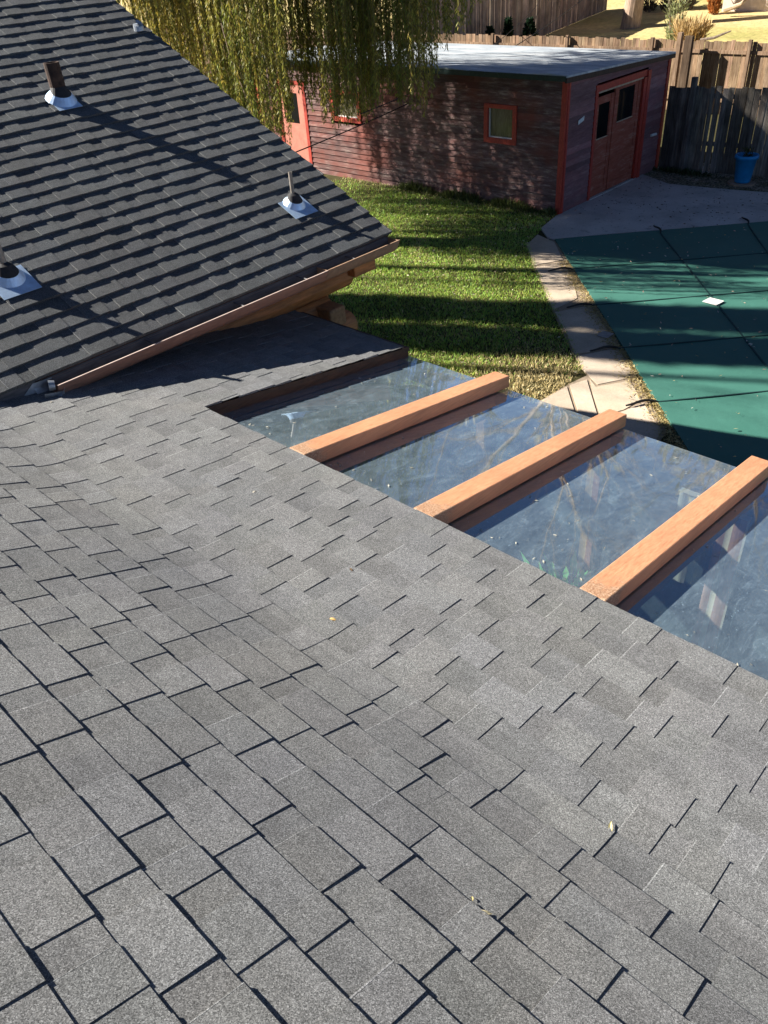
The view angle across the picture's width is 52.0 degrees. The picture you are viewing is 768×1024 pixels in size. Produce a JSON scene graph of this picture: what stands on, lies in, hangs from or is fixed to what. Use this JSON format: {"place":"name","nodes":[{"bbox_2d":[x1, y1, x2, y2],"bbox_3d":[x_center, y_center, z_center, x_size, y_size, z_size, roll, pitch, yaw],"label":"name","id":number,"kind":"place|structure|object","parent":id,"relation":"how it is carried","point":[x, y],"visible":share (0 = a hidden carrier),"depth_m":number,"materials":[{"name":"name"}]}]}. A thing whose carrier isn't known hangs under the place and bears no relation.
{"place":"outdoors","nodes":[
{"label":"outdoors","id":0,"kind":"place"},
{"bbox_2d":[119,0,767,93],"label":"hill","id":1,"kind":"structure","parent":0,"point":[744,26],"depth_m":34.98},
{"bbox_2d":[484,24,495,34],"bbox_3d":[4.105,-18.020,30.613,1.014,1.713,1.026,27,47,35],"label":"conifer","id":2,"kind":"object","parent":1,"relation":"on","point":[490,30],"visible":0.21,"depth_m":30.15,"materials":[{"name":"green plant"}]},
{"bbox_2d":[501,16,515,40],"bbox_3d":[4.898,-18.510,31.007,0.906,1.793,1.022,27,47,35],"label":"conifer","id":3,"kind":"object","parent":1,"relation":"on","point":[508,26],"visible":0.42,"depth_m":30.64,"materials":[{"name":"green plant"}]},
{"bbox_2d":[521,16,538,39],"bbox_3d":[5.823,-18.852,31.407,1.302,1.611,1.252,27,47,35],"label":"conifer","id":4,"kind":"object","parent":1,"relation":"on","point":[531,29],"visible":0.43,"depth_m":31.07,"materials":[{"name":"green plant"}]},
{"bbox_2d":[620,0,643,29],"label":"cottonwood tree","id":5,"kind":"object","parent":1,"relation":"on","point":[632,14],"visible":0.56,"depth_m":34.61,"materials":[{"name":"beige plant"}]},
{"bbox_2d":[643,0,658,11],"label":"shrub","id":6,"kind":"object","parent":1,"relation":"on","point":[650,5],"visible":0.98,"depth_m":37.33,"materials":[{"name":"green plant"}]},
{"bbox_2d":[659,0,675,10],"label":"shrub","id":7,"kind":"object","parent":1,"relation":"on","point":[663,6],"visible":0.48,"depth_m":37.15,"materials":[{"name":"green plant"}]},
{"bbox_2d":[662,0,691,47],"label":"shrub","id":8,"kind":"object","parent":1,"relation":"on","point":[670,34],"visible":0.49,"depth_m":29.62,"materials":[{"name":"green plant"}]},
{"bbox_2d":[678,0,695,9],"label":"shrub","id":9,"kind":"object","parent":1,"relation":"on","point":[690,6],"visible":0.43,"depth_m":36.74,"materials":[{"name":"green plant"}]},
{"bbox_2d":[668,11,715,54],"bbox_3d":[11.080,-17.061,28.381,1.638,1.679,1.362,27,47,35],"label":"grass clump","id":10,"kind":"object","parent":1,"relation":"on","point":[699,29],"visible":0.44,"depth_m":27.98,"materials":[{"name":"grey plant"}]},
{"bbox_2d":[707,0,721,13],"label":"shrub","id":11,"kind":"object","parent":1,"relation":"on","point":[714,6],"visible":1,"depth_m":35.20,"materials":[{"name":"orange plant"}]},
{"bbox_2d":[700,30,730,41],"bbox_3d":[10.960,-15.738,26.018,1.004,0.348,0.095,27,47,35],"label":"fallen branch","id":12,"kind":"object","parent":1,"relation":"on","point":[713,37],"visible":0.93,"depth_m":26.04,"materials":[{"name":"beige wood"}]},
{"bbox_2d":[723,0,745,12],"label":"driftwood","id":13,"kind":"object","parent":1,"relation":"on","point":[732,7],"visible":1,"depth_m":34.23,"materials":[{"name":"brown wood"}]},
{"bbox_2d":[722,0,767,11],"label":"wall","id":14,"kind":"structure","parent":1,"relation":"on","point":[756,5],"depth_m":34.93,"materials":[{"name":"paint"}]},
{"bbox_2d":[330,176,583,498],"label":"grass","id":15,"kind":"structure","parent":0,"point":[454,249],"depth_m":13.61,"materials":[{"name":"green plant"}]},
{"bbox_2d":[204,74,767,679],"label":"ground","id":16,"kind":"structure","parent":0,"point":[628,518],"depth_m":8.63,"materials":[{"name":"plant"}]},
{"bbox_2d":[0,0,399,400],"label":"house","id":17,"kind":"structure","parent":16,"relation":"on","point":[158,195],"depth_m":6.46,"materials":[{"name":"grey tile"}]},
{"bbox_2d":[116,0,482,145],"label":"willow tree","id":18,"kind":"object","parent":16,"relation":"on","point":[348,21],"visible":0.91,"depth_m":13.85,"materials":[{"name":"green plant"}]},
{"bbox_2d":[0,310,767,1023],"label":"house","id":19,"kind":"structure","parent":16,"relation":"on","point":[244,778],"depth_m":2.46,"materials":[{"name":"grey tile"}]},
{"bbox_2d":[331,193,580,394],"bbox_3d":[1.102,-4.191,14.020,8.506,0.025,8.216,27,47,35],"label":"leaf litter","id":20,"kind":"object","parent":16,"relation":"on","point":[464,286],"visible":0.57,"depth_m":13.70,"materials":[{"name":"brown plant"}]},
{"bbox_2d":[147,25,767,115],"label":"picket fence","id":21,"kind":"object","parent":16,"relation":"on","point":[710,62],"visible":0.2,"depth_m":22.87,"materials":[{"name":"beige wood"}]},
{"bbox_2d":[252,42,675,214],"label":"shed","id":22,"kind":"structure","parent":16,"relation":"on","point":[562,129],"depth_m":17.19,"materials":[{"name":"brown"}]},
{"bbox_2d":[278,83,309,161],"bbox_3d":[-2.328,-10.089,20.624,0.910,2.020,0.050,27,47,35],"label":"side door","id":23,"kind":"structure","parent":22,"relation":"in","point":[299,140],"depth_m":20.56,"materials":[{"name":"red wood"}]},
{"bbox_2d":[329,89,361,123],"bbox_3d":[-0.923,-9.855,19.122,1.020,0.680,0.090,27,47,35],"label":"window","id":24,"kind":"structure","parent":22,"relation":"in","point":[355,116],"depth_m":19.16,"materials":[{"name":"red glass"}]},
{"bbox_2d":[296,0,581,151],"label":"overhead cable","id":25,"kind":"object","parent":22,"relation":"attached to","point":[408,103],"visible":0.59,"depth_m":16.67,"materials":[{"name":"black rubber"}]},
{"bbox_2d":[361,9,533,113],"bbox_3d":[2.731,-13.135,22.117,0.017,0.486,21.037,8,39,16],"label":"overhead cable","id":26,"kind":"object","parent":22,"relation":"attached to","point":[422,87],"visible":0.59,"depth_m":15.86,"materials":[{"name":"black rubber"}]},
{"bbox_2d":[484,103,517,145],"bbox_3d":[2.453,-8.137,16.503,0.830,0.750,0.090,27,47,35],"label":"window","id":27,"kind":"structure","parent":22,"relation":"in","point":[500,120],"depth_m":16.52,"materials":[{"name":"red glass"}]},
{"bbox_2d":[590,92,614,197],"bbox_3d":[4.630,-7.820,16.839,0.042,1.970,0.730,27,47,35],"label":"door","id":28,"kind":"structure","parent":22,"relation":"in","point":[605,103],"depth_m":16.82,"materials":[{"name":"red wood"}]},
{"bbox_2d":[605,79,641,189],"bbox_3d":[5.264,-8.294,17.324,0.042,2.040,1.115,27,47,35],"label":"door","id":29,"kind":"structure","parent":22,"relation":"in","point":[626,97],"depth_m":17.28,"materials":[{"name":"red wood"}]},
{"bbox_2d":[394,180,555,216],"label":"weeds","id":30,"kind":"object","parent":16,"relation":"on","point":[463,195],"visible":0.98,"depth_m":17.66,"materials":[{"name":"green plant"}]},
{"bbox_2d":[221,356,767,679],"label":"sunroom","id":31,"kind":"structure","parent":16,"relation":"on","point":[375,417],"depth_m":4.91,"materials":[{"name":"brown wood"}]},
{"bbox_2d":[249,373,763,665],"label":"leaf litter","id":32,"kind":"object","parent":31,"relation":"on","point":[530,496],"visible":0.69,"depth_m":4.43,"materials":[{"name":"brown plant"}]},
{"bbox_2d":[521,551,603,587],"bbox_3d":[1.085,1.214,5.000,0.902,2.204,0.890,27,47,35],"label":"potted plant","id":33,"kind":"object","parent":31,"relation":"on","point":[586,577],"visible":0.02,"depth_m":4.56,"materials":[{"name":"green plant"}]},
{"bbox_2d":[576,480,598,586],"bbox_3d":[1.476,0.408,5.824,0.100,1.870,0.050,27,47,35],"label":"curtain","id":34,"kind":"object","parent":31,"relation":"hanging from","point":[588,519],"visible":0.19,"depth_m":5.59,"materials":[{"name":"fabric"}]},
{"bbox_2d":[673,499,690,582],"bbox_3d":[1.919,0.166,5.063,0.140,0.710,0.050,27,47,35],"label":"curtain","id":35,"kind":"object","parent":31,"relation":"hanging from","point":[680,576],"visible":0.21,"depth_m":5.16,"materials":[{"name":"fabric"}]},
{"bbox_2d":[690,515,751,653],"bbox_3d":[2.176,0.760,5.277,0.170,1.870,0.050,27,47,35],"label":"curtain","id":36,"kind":"object","parent":31,"relation":"hanging from","point":[728,546],"visible":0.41,"depth_m":5.05,"materials":[{"name":"fabric"}]},
{"bbox_2d":[408,0,606,42],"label":"picket fence","id":37,"kind":"object","parent":16,"relation":"on","point":[496,13],"visible":0.41,"depth_m":34.16,"materials":[{"name":"brown wood"}]},
{"bbox_2d":[548,217,767,579],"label":"pool cover","id":38,"kind":"object","parent":16,"relation":"on","point":[723,270],"visible":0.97,"depth_m":11.95,"materials":[{"name":"green fabric"}]},
{"bbox_2d":[568,227,765,456],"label":"leaf litter","id":39,"kind":"object","parent":38,"relation":"on","point":[662,312],"visible":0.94,"depth_m":12.33,"materials":[{"name":"brown plant"}]},
{"bbox_2d":[702,297,723,304],"bbox_3d":[5.203,-3.330,12.434,0.222,0.006,0.244,-29,43,-29],"label":"repair patch","id":40,"kind":"object","parent":38,"relation":"on","point":[713,301],"visible":1,"depth_m":12.43,"materials":[{"name":"white plastic"}]},
{"bbox_2d":[671,32,694,87],"bbox_3d":[8.646,-12.753,22.932,0.460,2.100,0.160,27,47,35],"label":"gate post","id":41,"kind":"object","parent":16,"relation":"on","point":[686,61],"visible":0.57,"depth_m":22.67,"materials":[{"name":"beige wood"}]},
{"bbox_2d":[643,163,767,193],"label":"gravel bed","id":42,"kind":"object","parent":16,"relation":"on","point":[713,180],"visible":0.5,"depth_m":17.82,"materials":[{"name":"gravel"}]},
{"bbox_2d":[678,77,697,169],"bbox_3d":[6.954,-8.838,18.010,0.110,1.980,0.100,27,47,35],"label":"fence post","id":43,"kind":"object","parent":42,"relation":"on","point":[689,116],"visible":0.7,"depth_m":17.94,"materials":[{"name":"brown wood"}]},
{"bbox_2d":[652,166,724,177],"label":"weeds","id":44,"kind":"object","parent":42,"relation":"on","point":[682,172],"visible":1,"depth_m":18.37,"materials":[{"name":"green plant"}]},
{"bbox_2d":[727,179,755,186],"bbox_3d":[7.919,-7.280,17.452,0.590,0.075,0.526,27,47,35],"label":"paving stone","id":45,"kind":"object","parent":42,"relation":"on","point":[730,182],"visible":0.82,"depth_m":17.31,"materials":[{"name":"beige stone"}]},
{"bbox_2d":[734,145,758,183],"bbox_3d":[7.904,-7.619,17.202,0.500,0.757,0.500,27,47,35],"label":"plant pot","id":46,"kind":"object","parent":45,"relation":"on","point":[745,163],"visible":1,"depth_m":17.12,"materials":[{"name":"blue plastic"}]},
{"bbox_2d":[659,86,767,176],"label":"picket fence","id":47,"kind":"object","parent":16,"relation":"on","point":[675,117],"visible":0.88,"depth_m":17.75,"materials":[{"name":"brown wood"}]},
{"bbox_2d":[525,235,665,440],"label":"path","id":48,"kind":"structure","parent":0,"point":[599,387],"depth_m":11.14,"materials":[{"name":"beige concrete"}]},
{"bbox_2d":[596,331,613,337],"bbox_3d":[3.309,-2.653,11.770,0.180,0.009,0.200,27,47,35],"label":"skimmer lid","id":49,"kind":"object","parent":48,"relation":"on","point":[604,334],"visible":1,"depth_m":11.76,"materials":[{"name":"grey plastic"}]},
{"bbox_2d":[552,260,687,450],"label":"leaf litter","id":50,"kind":"object","parent":48,"relation":"on","point":[657,409],"visible":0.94,"depth_m":10.93,"materials":[{"name":"brown plant"}]},
{"bbox_2d":[541,174,767,239],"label":"patio","id":51,"kind":"structure","parent":0,"point":[587,221],"depth_m":16.29,"materials":[{"name":"concrete"}]},
{"bbox_2d":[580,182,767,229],"bbox_3d":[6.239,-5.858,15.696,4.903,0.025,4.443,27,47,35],"label":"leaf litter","id":52,"kind":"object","parent":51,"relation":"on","point":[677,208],"visible":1,"depth_m":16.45,"materials":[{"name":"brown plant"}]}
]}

